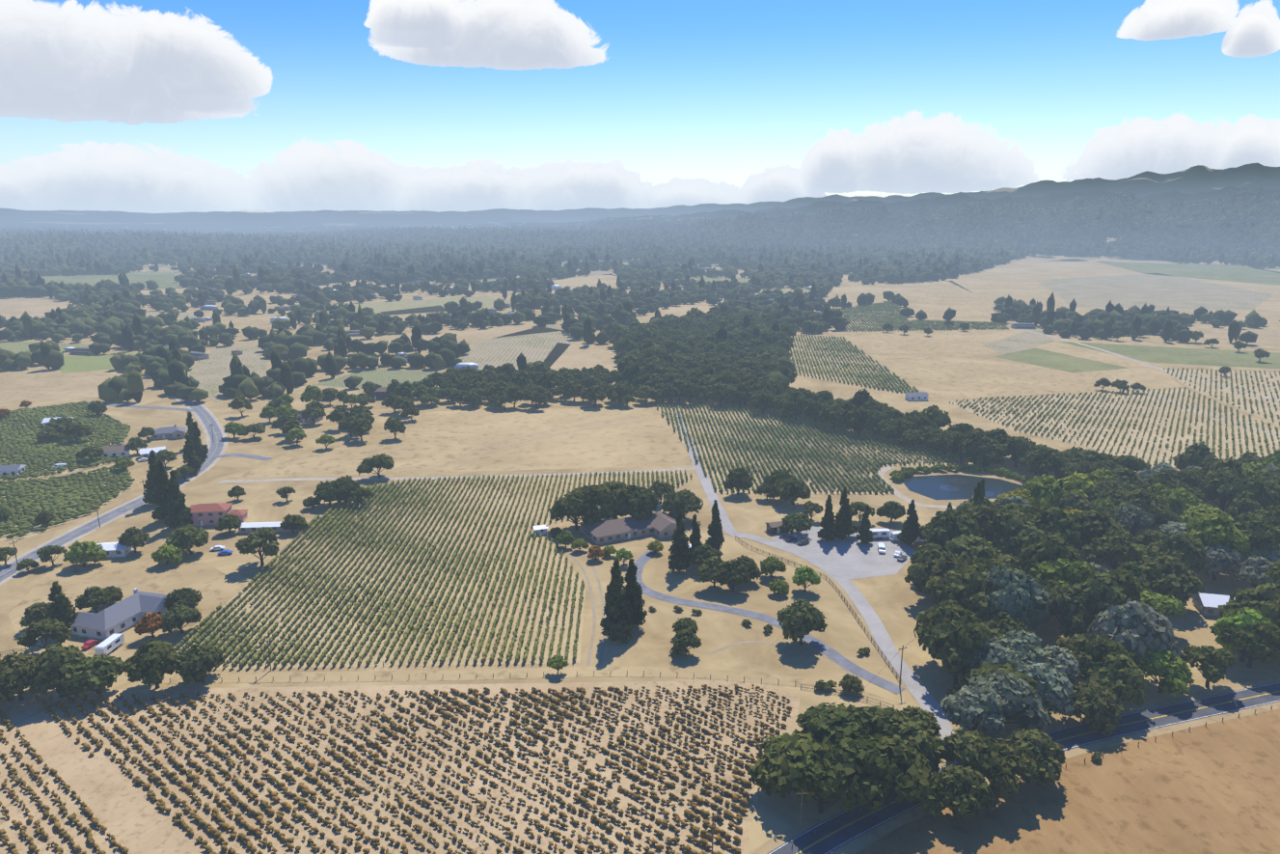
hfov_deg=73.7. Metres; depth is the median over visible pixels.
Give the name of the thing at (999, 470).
tree
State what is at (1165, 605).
tree
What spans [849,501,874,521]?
tree
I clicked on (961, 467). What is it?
tree
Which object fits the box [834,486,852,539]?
tree
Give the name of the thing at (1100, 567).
tree
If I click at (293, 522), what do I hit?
tree
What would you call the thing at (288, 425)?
tree
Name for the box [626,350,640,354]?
tree
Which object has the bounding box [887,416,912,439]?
tree
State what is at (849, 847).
dirt road verge
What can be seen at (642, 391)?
tree
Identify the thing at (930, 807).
tree
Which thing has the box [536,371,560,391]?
tree
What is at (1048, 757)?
tree
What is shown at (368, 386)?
tree
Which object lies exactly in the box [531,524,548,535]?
shed
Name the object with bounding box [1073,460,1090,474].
tree
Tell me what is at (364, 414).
tree
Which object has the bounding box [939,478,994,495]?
pond aerator ripples
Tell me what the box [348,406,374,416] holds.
tree
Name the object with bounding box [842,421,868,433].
tree
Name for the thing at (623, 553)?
tree
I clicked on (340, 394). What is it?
tree
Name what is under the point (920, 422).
tree
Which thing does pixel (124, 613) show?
white farm house
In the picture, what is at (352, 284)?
distant field patch
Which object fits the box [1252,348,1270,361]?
tree
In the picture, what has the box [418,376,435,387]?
tree
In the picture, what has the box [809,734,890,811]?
tree
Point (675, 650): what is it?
tree
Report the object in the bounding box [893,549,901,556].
parked white car
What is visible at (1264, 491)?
tree
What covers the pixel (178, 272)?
distant field patch
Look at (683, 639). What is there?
tree
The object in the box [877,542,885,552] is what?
white van parking
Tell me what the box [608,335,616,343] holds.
tree
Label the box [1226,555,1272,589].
tree
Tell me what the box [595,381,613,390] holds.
tree
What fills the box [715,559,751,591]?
tree
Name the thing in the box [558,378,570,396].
tree
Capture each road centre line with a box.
[1,400,217,574]
[795,690,1279,853]
[797,691,1277,853]
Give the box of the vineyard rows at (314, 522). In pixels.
[173,470,692,667]
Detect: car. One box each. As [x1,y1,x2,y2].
[81,638,100,649]
[137,457,148,462]
[210,544,224,550]
[217,548,233,555]
[784,535,797,542]
[792,533,803,538]
[796,539,810,544]
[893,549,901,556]
[897,554,907,561]
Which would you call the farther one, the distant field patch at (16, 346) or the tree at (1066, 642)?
the distant field patch at (16, 346)
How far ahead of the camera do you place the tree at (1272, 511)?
297.07 m
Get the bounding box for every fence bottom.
[169,670,779,681]
[800,682,894,708]
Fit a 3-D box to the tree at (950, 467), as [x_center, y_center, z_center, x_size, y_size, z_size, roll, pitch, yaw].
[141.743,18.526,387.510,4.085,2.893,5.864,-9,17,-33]
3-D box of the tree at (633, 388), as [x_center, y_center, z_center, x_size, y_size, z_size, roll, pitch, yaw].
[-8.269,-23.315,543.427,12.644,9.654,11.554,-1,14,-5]
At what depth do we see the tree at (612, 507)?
312.71 m
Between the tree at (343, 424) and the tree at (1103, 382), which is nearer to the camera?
the tree at (343, 424)
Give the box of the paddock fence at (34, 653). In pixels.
[0,647,36,695]
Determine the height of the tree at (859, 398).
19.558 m
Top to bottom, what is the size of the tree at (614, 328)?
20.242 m
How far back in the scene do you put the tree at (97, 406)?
489.09 m
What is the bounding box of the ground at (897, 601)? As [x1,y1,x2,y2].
[0,163,1279,853]
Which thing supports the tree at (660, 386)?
on the ground at (897, 601)
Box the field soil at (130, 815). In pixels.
[0,680,800,853]
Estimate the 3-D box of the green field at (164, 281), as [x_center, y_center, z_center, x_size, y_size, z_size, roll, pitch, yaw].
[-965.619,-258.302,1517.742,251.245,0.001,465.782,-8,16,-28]
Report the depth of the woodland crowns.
1614.90 m
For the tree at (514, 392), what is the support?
on the ground at (897, 601)
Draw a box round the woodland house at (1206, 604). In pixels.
[1192,592,1235,616]
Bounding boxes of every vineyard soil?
[175,472,692,669]
[655,405,970,493]
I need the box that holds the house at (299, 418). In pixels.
[296,413,323,422]
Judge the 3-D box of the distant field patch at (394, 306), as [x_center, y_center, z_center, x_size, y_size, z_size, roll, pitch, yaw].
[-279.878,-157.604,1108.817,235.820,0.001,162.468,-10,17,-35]
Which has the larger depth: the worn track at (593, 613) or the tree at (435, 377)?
the tree at (435, 377)
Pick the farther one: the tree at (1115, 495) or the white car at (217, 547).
the tree at (1115, 495)
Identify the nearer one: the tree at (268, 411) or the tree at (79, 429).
the tree at (79, 429)
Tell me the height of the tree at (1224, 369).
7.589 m
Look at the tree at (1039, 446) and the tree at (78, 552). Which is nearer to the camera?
the tree at (78, 552)
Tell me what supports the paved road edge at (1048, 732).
on the paved road at (837, 837)
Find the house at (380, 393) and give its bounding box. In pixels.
[365,386,392,399]
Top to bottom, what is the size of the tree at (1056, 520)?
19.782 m
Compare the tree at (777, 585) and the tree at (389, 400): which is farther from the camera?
the tree at (389, 400)
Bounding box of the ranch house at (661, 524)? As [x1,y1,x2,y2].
[580,511,677,544]
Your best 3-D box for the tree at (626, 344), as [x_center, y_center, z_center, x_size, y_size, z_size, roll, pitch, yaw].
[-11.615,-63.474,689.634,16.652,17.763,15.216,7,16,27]
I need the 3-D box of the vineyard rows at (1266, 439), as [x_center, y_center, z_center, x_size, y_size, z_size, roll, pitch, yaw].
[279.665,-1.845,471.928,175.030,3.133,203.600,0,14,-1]
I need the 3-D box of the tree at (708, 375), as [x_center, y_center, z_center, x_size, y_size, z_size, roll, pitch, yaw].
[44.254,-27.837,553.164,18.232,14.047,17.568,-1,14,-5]
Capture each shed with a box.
[238,521,301,533]
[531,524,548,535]
[765,520,785,533]
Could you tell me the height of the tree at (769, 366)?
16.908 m
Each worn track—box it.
[2,703,54,733]
[248,505,354,567]
[560,545,596,666]
[569,543,605,666]
[707,640,860,679]
[744,480,875,509]
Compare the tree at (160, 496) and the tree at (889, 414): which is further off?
the tree at (889, 414)
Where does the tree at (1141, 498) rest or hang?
on the ground at (897, 601)
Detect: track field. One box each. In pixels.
[1020,328,1279,401]
[1144,392,1279,436]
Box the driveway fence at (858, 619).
[735,535,899,678]
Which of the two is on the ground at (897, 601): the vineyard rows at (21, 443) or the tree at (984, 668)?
the tree at (984, 668)
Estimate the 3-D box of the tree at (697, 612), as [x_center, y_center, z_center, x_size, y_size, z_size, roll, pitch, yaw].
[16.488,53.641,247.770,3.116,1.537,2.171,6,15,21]
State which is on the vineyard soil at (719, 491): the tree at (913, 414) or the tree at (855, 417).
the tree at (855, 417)
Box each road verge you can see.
[0,395,227,585]
[747,675,1279,853]
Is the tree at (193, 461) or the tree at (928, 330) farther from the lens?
the tree at (928, 330)
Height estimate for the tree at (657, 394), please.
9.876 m
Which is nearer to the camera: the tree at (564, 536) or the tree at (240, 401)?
the tree at (564, 536)
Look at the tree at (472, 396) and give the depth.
512.35 m
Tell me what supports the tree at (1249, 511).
on the ground at (897, 601)
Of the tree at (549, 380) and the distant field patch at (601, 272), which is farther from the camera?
the distant field patch at (601, 272)
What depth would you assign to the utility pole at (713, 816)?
149.81 m
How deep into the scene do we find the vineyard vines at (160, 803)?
177.92 m
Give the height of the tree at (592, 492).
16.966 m
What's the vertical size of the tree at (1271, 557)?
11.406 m
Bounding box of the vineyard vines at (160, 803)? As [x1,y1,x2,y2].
[0,683,791,853]
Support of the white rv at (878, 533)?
on the gravel parking field at (851, 557)
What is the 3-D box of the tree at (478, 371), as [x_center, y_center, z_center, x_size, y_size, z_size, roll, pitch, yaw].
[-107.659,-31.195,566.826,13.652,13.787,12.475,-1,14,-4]
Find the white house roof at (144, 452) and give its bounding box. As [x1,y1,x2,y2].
[139,445,165,458]
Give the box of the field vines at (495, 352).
[462,323,574,371]
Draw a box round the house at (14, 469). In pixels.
[0,463,26,475]
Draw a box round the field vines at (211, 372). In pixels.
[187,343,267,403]
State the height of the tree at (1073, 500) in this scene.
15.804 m
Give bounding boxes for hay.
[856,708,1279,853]
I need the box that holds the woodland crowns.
[0,184,1279,402]
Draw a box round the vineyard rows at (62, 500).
[0,464,135,538]
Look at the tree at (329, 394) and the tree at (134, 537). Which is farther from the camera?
the tree at (329, 394)
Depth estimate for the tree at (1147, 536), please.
288.43 m
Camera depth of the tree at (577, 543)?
292.99 m
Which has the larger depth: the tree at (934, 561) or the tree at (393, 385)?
the tree at (393, 385)
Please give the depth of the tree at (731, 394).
513.04 m
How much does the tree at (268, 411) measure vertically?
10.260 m
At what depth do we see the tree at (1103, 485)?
322.52 m
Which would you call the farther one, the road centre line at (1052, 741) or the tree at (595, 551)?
the tree at (595, 551)
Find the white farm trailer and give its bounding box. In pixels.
[94,633,124,654]
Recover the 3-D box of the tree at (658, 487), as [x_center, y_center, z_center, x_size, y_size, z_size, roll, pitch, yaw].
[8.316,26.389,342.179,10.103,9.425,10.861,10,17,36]
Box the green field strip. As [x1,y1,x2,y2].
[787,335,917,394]
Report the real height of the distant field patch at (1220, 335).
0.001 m
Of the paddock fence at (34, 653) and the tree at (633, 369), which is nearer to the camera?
the paddock fence at (34, 653)
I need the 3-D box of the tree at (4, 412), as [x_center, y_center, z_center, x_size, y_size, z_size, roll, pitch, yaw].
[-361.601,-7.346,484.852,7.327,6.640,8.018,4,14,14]
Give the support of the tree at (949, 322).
on the green field at (893, 322)
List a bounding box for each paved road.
[0,344,223,581]
[767,681,1279,853]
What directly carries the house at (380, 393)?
on the ground at (897, 601)
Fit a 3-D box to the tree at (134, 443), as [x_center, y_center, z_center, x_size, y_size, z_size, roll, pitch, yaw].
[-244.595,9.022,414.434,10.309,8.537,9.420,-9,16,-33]
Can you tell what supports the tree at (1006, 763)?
on the ground at (897, 601)
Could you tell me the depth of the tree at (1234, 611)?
225.87 m
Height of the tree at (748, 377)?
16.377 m
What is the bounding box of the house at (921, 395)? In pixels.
[904,391,928,400]
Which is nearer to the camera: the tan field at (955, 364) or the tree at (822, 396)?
the tree at (822, 396)
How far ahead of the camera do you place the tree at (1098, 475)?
336.00 m
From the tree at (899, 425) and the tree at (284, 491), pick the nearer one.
the tree at (284, 491)
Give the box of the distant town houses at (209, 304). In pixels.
[11,207,1035,370]
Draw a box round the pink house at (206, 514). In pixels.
[189,502,247,526]
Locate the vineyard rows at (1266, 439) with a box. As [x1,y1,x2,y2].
[949,386,1279,474]
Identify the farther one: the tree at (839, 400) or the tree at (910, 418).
the tree at (839, 400)
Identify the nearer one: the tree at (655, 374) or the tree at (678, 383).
the tree at (678, 383)
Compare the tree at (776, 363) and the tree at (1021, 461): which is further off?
the tree at (776, 363)
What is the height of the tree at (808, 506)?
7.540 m
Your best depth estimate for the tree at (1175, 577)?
246.40 m
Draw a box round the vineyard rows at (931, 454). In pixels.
[656,403,970,492]
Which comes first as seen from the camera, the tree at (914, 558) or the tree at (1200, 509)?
the tree at (914, 558)
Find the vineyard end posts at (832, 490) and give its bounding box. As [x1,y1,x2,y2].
[657,404,970,493]
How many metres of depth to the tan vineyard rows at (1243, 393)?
575.86 m
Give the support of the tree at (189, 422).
on the ground at (897, 601)
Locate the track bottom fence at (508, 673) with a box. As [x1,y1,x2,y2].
[162,666,915,710]
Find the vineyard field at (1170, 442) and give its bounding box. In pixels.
[946,388,1279,471]
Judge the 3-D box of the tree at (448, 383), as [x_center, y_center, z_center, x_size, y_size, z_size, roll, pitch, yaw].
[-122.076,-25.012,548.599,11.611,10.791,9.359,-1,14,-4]
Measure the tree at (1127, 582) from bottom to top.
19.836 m
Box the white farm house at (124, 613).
[70,588,170,639]
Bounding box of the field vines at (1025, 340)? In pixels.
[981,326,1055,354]
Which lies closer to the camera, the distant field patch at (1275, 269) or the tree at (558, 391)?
the tree at (558, 391)
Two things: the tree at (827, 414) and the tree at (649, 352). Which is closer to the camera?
the tree at (827, 414)
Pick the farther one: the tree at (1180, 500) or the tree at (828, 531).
the tree at (1180, 500)
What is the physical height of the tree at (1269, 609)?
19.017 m
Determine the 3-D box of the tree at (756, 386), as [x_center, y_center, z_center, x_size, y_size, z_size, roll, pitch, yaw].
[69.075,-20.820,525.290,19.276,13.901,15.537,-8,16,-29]
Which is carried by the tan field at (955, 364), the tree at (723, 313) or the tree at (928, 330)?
the tree at (928, 330)
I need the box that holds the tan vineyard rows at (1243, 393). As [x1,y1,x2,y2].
[1163,367,1279,425]
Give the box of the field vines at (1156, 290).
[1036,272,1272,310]
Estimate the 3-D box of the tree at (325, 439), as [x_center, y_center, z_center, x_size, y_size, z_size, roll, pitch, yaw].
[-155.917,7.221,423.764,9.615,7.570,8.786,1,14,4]
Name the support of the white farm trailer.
on the field house yard at (214, 586)
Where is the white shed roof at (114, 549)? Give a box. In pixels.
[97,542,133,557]
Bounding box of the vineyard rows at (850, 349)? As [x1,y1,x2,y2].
[788,333,919,393]
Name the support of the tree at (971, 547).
on the ground at (897, 601)
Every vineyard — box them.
[0,408,125,481]
[0,469,132,540]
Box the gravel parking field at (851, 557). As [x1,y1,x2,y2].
[770,525,915,579]
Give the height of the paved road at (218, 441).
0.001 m
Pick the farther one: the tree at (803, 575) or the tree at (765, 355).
the tree at (765, 355)
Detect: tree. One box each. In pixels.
[0,408,10,416]
[0,507,10,519]
[0,545,17,565]
[0,651,36,702]
[16,558,39,571]
[17,616,72,648]
[19,399,31,407]
[19,601,50,626]
[23,642,84,697]
[33,510,54,526]
[35,426,64,440]
[36,544,67,565]
[43,580,79,627]
[44,415,73,432]
[54,652,123,697]
[60,421,93,442]
[62,540,108,566]
[74,585,112,613]
[75,445,105,460]
[86,400,107,415]
[103,585,123,605]
[112,455,135,469]
[116,525,150,552]
[121,638,182,688]
[125,436,147,454]
[133,612,163,637]
[136,426,155,440]
[142,449,158,503]
[151,459,170,521]
[151,543,182,564]
[155,448,177,467]
[160,603,202,632]
[163,469,193,529]
[163,587,202,609]
[164,523,209,554]
[173,463,194,480]
[174,642,227,683]
[182,433,202,474]
[184,410,201,444]
[190,420,208,462]
[214,513,242,533]
[223,421,244,437]
[227,394,252,415]
[227,485,245,499]
[235,526,279,565]
[236,422,266,438]
[258,404,275,422]
[266,397,290,408]
[272,412,297,433]
[275,404,298,416]
[275,486,295,501]
[277,392,294,403]
[279,418,304,439]
[279,513,308,532]
[284,427,306,444]
[299,384,324,403]
[300,406,326,424]
[302,495,320,509]
[304,399,325,408]
[313,479,349,505]
[315,434,335,448]
[321,387,338,393]
[322,388,335,405]
[326,405,350,422]
[334,474,361,503]
[335,390,348,405]
[337,415,356,436]
[342,393,358,408]
[347,417,372,440]
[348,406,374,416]
[349,404,364,411]
[349,488,374,507]
[354,394,375,406]
[354,409,374,423]
[355,452,394,477]
[360,381,381,393]
[381,392,402,411]
[383,416,406,438]
[386,379,402,392]
[391,395,415,411]
[394,380,414,399]
[400,406,419,420]
[411,381,423,398]
[411,383,427,405]
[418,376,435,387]
[418,386,440,404]
[419,393,439,407]
[427,370,442,388]
[436,372,461,385]
[438,386,458,402]
[440,379,456,388]
[441,366,462,377]
[447,389,467,406]
[454,381,466,390]
[460,365,475,377]
[461,372,470,381]
[463,373,487,388]
[463,391,480,408]
[465,381,490,393]
[466,386,485,405]
[470,369,486,377]
[480,364,494,370]
[481,368,495,382]
[487,379,508,393]
[487,389,505,407]
[493,373,509,382]
[493,392,513,409]
[496,362,517,376]
[505,383,523,408]
[508,369,522,381]
[510,369,531,388]
[522,384,547,408]
[528,361,550,373]
[533,369,544,384]
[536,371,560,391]
[543,388,553,405]
[546,368,564,388]
[546,653,569,673]
[548,490,601,530]
[549,526,563,538]
[551,384,571,399]
[555,529,574,546]
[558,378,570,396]
[562,368,579,380]
[563,380,584,401]
[571,538,589,550]
[572,387,584,402]
[573,484,611,516]
[576,366,596,387]
[577,378,588,387]
[581,384,604,407]
[583,371,604,381]
[583,374,601,386]
[586,544,604,560]
[593,363,610,374]
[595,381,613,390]
[595,395,606,404]
[597,479,629,519]
[599,557,634,641]
[602,544,616,556]
[604,369,623,384]
[606,381,632,405]
[608,323,627,337]
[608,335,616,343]
[612,340,619,352]
[613,354,625,364]
[613,380,631,395]
[614,350,627,359]
[614,547,633,565]
[615,337,635,352]
[616,353,640,371]
[617,483,659,520]
[619,393,635,407]
[619,631,634,643]
[622,362,647,382]
[623,558,647,626]
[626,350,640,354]
[627,320,642,328]
[628,330,645,342]
[629,382,636,393]
[631,373,653,386]
[633,384,655,403]
[634,323,653,337]
[636,338,653,351]
[639,347,655,358]
[643,361,660,374]
[646,324,659,330]
[646,540,663,552]
[648,387,666,403]
[648,605,656,611]
[650,480,674,503]
[651,372,659,379]
[653,347,675,362]
[653,382,664,402]
[654,319,669,328]
[659,381,680,403]
[661,488,703,519]
[667,318,680,325]
[667,509,691,571]
[668,647,689,654]
[672,378,685,401]
[672,617,698,633]
[672,627,702,654]
[673,604,683,611]
[675,350,685,355]
[678,316,690,324]
[679,380,702,404]
[684,310,698,318]
[687,513,702,563]
[689,544,720,565]
[691,608,702,614]
[693,383,708,403]
[694,309,706,317]
[695,555,726,588]
[699,363,718,375]
[701,383,712,401]
[704,312,716,319]
[705,373,716,381]
[705,499,724,549]
[708,381,731,406]
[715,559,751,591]
[717,311,728,316]
[723,466,754,494]
[724,385,740,405]
[731,554,762,579]
[732,390,749,408]
[735,381,754,406]
[739,373,759,384]
[740,619,752,625]
[744,381,762,401]
[747,389,764,407]
[747,729,835,802]
[750,392,773,413]
[756,351,774,359]
[756,482,777,499]
[759,361,778,372]
[760,555,787,577]
[761,378,784,394]
[762,467,796,497]
[762,623,772,632]
[764,358,782,366]
[767,577,789,595]
[770,350,790,360]
[773,365,796,382]
[774,476,810,505]
[775,339,791,351]
[776,598,828,645]
[777,330,793,347]
[779,320,795,330]
[779,380,790,389]
[779,511,813,533]
[780,325,796,336]
[782,389,810,420]
[789,755,861,813]
[791,565,821,591]
[795,702,874,746]
[796,387,813,399]
[802,500,823,520]
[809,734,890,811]
[813,390,833,403]
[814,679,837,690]
[817,493,837,541]
[818,400,846,429]
[825,397,844,404]
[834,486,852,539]
[836,400,858,431]
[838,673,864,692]
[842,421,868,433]
[844,408,871,435]
[846,521,858,536]
[846,704,908,735]
[848,387,873,408]
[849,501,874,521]
[856,504,873,544]
[856,647,870,654]
[859,399,881,408]
[862,733,935,805]
[871,402,895,411]
[871,418,900,440]
[875,500,905,521]
[881,323,893,330]
[881,407,905,421]
[881,712,948,772]
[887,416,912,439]
[889,470,904,479]
[891,473,901,481]
[892,469,904,476]
[897,428,926,448]
[897,499,920,544]
[898,324,909,334]
[898,469,911,475]
[898,705,941,735]
[900,465,915,472]
[903,409,921,418]
[903,415,915,421]
[903,544,970,603]
[909,542,949,566]
[910,414,937,431]
[912,542,944,556]
[913,600,992,659]
[915,465,930,471]
[917,524,925,539]
[917,801,941,816]
[920,404,952,427]
[921,506,980,550]
[922,619,989,686]
[923,423,943,433]
[924,326,933,334]
[925,565,980,609]
[925,599,963,610]
[929,430,954,454]
[930,464,942,470]
[930,763,995,818]
[935,462,948,469]
[939,683,1006,737]
[941,726,989,779]
[942,429,963,434]
[944,319,953,326]
[944,533,1006,561]
[946,433,969,462]
[946,660,1048,720]
[947,422,974,433]
[947,464,958,469]
[952,562,987,603]
[953,464,964,469]
[955,494,974,510]
[957,430,993,463]
[958,322,970,330]
[959,496,998,511]
[959,571,997,622]
[962,504,1002,544]
[963,463,976,470]
[964,427,985,435]
[965,638,1011,667]
[967,668,1051,734]
[969,450,1005,463]
[969,481,983,501]
[969,557,1019,571]
[970,463,981,472]
[975,735,1037,797]
[980,465,987,470]
[980,478,985,498]
[981,610,1030,634]
[982,426,1009,444]
[983,564,1052,628]
[986,437,1007,465]
[986,465,994,472]
[986,507,1037,554]
[986,541,995,549]
[986,628,1003,637]
[990,521,1047,557]
[990,552,1026,573]
[990,628,1047,664]
[993,494,1031,506]
[995,487,1038,504]
[996,314,1007,323]
[996,466,1006,473]
[997,501,1026,510]
[1001,435,1034,467]
[1005,471,1019,476]
[1005,651,1031,667]
[1007,728,1066,784]
[1010,441,1036,462]
[1014,660,1078,716]
[1015,316,1027,323]
[1015,450,1032,462]
[1015,501,1053,517]
[1016,531,1082,579]
[1018,449,1046,475]
[1019,435,1036,445]
[1020,473,1069,508]
[1024,444,1062,476]
[1027,506,1083,548]
[1028,557,1095,587]
[1034,442,1047,449]
[1034,644,1083,685]
[1037,317,1046,327]
[1038,576,1059,591]
[1042,700,1058,715]
[1043,444,1067,475]
[1044,582,1092,637]
[1054,455,1079,468]
[1054,462,1080,478]
[1054,490,1096,513]
[1056,632,1096,660]
[1057,470,1097,498]
[1058,479,1063,490]
[1062,445,1083,457]
[1062,508,1082,515]
[1062,677,1124,735]
[1068,507,1126,544]
[1071,561,1109,585]
[1072,448,1097,464]
[1072,632,1135,669]
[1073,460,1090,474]
[1074,570,1126,621]
[1080,651,1151,706]
[1081,543,1118,565]
[1084,486,1100,502]
[1085,467,1117,483]
[1086,459,1121,473]
[1087,567,1142,604]
[1087,598,1180,661]
[1088,451,1118,463]
[1089,498,1118,519]
[1089,529,1143,569]
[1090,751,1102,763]
[1092,478,1123,496]
[1093,377,1112,390]
[1097,487,1131,519]
[1100,570,1151,592]
[1107,465,1149,490]
[1110,517,1126,530]
[1111,379,1130,392]
[1112,330,1125,340]
[1113,454,1151,471]
[1113,488,1161,536]
[1114,501,1154,534]
[1115,478,1150,492]
[1118,560,1151,591]
[1125,543,1148,562]
[1125,590,1186,617]
[1129,488,1173,524]
[1130,381,1145,392]
[1134,529,1169,545]
[1134,647,1194,697]
[1136,466,1161,480]
[1137,555,1171,566]
[1138,555,1204,602]
[1142,540,1194,569]
[1144,467,1181,486]
[1146,482,1167,496]
[1148,530,1209,572]
[1149,462,1178,470]
[1149,508,1186,527]
[1152,520,1186,542]
[1157,487,1201,517]
[1164,483,1189,490]
[1170,467,1218,501]
[1172,440,1219,470]
[1176,481,1206,501]
[1179,503,1233,522]
[1179,645,1237,686]
[1181,464,1201,469]
[1181,501,1211,516]
[1185,510,1251,555]
[1190,330,1203,342]
[1193,541,1246,580]
[1196,467,1245,511]
[1198,458,1217,467]
[1200,462,1211,474]
[1203,337,1219,347]
[1205,456,1251,506]
[1209,606,1273,662]
[1217,586,1269,617]
[1218,365,1231,376]
[1218,621,1279,668]
[1219,605,1254,618]
[1226,497,1263,519]
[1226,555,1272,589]
[1228,472,1279,509]
[1231,512,1279,551]
[1232,340,1247,352]
[1237,450,1259,462]
[1239,507,1263,515]
[1241,456,1264,465]
[1241,461,1275,479]
[1243,542,1279,566]
[1250,578,1279,650]
[1250,582,1276,591]
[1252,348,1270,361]
[1252,504,1279,526]
[1261,448,1279,466]
[1264,558,1279,583]
[1265,463,1279,472]
[1269,471,1279,478]
[1273,475,1279,485]
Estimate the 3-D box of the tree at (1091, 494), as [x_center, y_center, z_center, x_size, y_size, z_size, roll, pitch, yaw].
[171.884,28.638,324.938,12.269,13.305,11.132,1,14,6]
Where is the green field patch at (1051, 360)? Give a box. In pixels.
[993,347,1129,372]
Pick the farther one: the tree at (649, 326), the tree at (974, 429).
the tree at (649, 326)
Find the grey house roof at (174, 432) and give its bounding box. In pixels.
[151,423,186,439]
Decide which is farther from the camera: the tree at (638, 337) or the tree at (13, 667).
the tree at (638, 337)
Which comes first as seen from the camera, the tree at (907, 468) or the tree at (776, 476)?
the tree at (776, 476)
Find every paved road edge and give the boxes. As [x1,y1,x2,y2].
[769,681,1279,853]
[825,700,1277,853]
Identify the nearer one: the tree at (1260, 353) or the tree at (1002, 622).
the tree at (1002, 622)
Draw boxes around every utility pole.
[262,637,272,670]
[707,812,719,853]
[795,789,808,831]
[898,645,906,685]
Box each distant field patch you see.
[0,341,89,353]
[126,271,182,273]
[137,287,197,294]
[142,264,177,268]
[145,311,207,318]
[197,315,289,327]
[235,294,296,303]
[313,368,493,391]
[320,281,376,289]
[336,296,510,315]
[346,324,564,349]
[468,278,507,284]
[576,270,616,274]
[638,304,714,323]
[662,276,750,285]
[759,289,810,293]
[1188,326,1279,345]
[1259,268,1279,272]
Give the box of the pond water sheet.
[901,473,1023,499]
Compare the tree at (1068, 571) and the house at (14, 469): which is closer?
the tree at (1068, 571)
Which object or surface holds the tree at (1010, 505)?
on the ground at (897, 601)
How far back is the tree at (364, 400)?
510.94 m
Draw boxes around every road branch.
[86,401,193,410]
[217,453,272,460]
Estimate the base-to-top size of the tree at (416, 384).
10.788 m
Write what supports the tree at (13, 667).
on the field soil at (130, 815)
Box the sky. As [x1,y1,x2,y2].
[0,0,1279,213]
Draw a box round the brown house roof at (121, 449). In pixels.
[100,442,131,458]
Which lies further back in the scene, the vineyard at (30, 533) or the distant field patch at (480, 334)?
the distant field patch at (480, 334)
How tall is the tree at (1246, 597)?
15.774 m
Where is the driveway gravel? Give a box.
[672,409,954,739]
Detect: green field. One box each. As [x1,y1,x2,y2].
[36,273,180,289]
[58,352,142,373]
[842,301,1001,331]
[1059,341,1279,368]
[1096,261,1279,285]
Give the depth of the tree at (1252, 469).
337.96 m
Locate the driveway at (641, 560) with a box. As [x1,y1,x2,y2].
[634,550,904,693]
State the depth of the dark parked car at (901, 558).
286.14 m
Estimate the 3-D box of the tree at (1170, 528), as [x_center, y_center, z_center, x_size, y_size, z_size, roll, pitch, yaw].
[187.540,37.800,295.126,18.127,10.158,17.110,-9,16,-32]
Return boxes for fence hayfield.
[876,705,1272,851]
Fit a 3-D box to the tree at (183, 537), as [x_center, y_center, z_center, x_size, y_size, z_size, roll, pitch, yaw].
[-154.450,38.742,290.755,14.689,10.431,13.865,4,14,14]
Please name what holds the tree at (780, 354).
on the ground at (897, 601)
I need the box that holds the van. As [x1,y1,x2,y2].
[52,462,66,467]
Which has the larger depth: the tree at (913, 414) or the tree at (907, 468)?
the tree at (913, 414)
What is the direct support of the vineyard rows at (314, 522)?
on the vineyard soil at (387, 663)
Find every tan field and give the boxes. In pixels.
[0,297,76,320]
[0,371,143,401]
[380,305,450,326]
[544,342,621,384]
[551,273,617,290]
[825,280,998,321]
[840,327,1181,399]
[947,260,1279,321]
[1164,369,1279,425]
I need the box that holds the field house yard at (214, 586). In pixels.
[8,562,244,662]
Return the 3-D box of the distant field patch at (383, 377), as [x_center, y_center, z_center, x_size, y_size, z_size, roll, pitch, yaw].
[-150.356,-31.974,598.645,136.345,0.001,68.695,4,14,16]
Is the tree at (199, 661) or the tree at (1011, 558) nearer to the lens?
the tree at (199, 661)
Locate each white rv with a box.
[869,528,891,539]
[890,530,901,540]
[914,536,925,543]
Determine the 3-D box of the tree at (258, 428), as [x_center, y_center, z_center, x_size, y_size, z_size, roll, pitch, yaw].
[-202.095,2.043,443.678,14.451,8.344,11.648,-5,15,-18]
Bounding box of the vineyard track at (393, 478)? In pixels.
[217,466,695,483]
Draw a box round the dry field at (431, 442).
[220,407,693,479]
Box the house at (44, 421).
[41,416,73,426]
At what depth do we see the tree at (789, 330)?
767.99 m
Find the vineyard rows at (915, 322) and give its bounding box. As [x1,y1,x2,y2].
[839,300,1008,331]
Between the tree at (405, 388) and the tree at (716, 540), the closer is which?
the tree at (716, 540)
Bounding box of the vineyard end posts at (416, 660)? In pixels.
[176,468,687,670]
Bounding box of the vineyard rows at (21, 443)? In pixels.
[0,400,130,480]
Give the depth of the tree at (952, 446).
397.73 m
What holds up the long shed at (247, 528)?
on the ground at (897, 601)

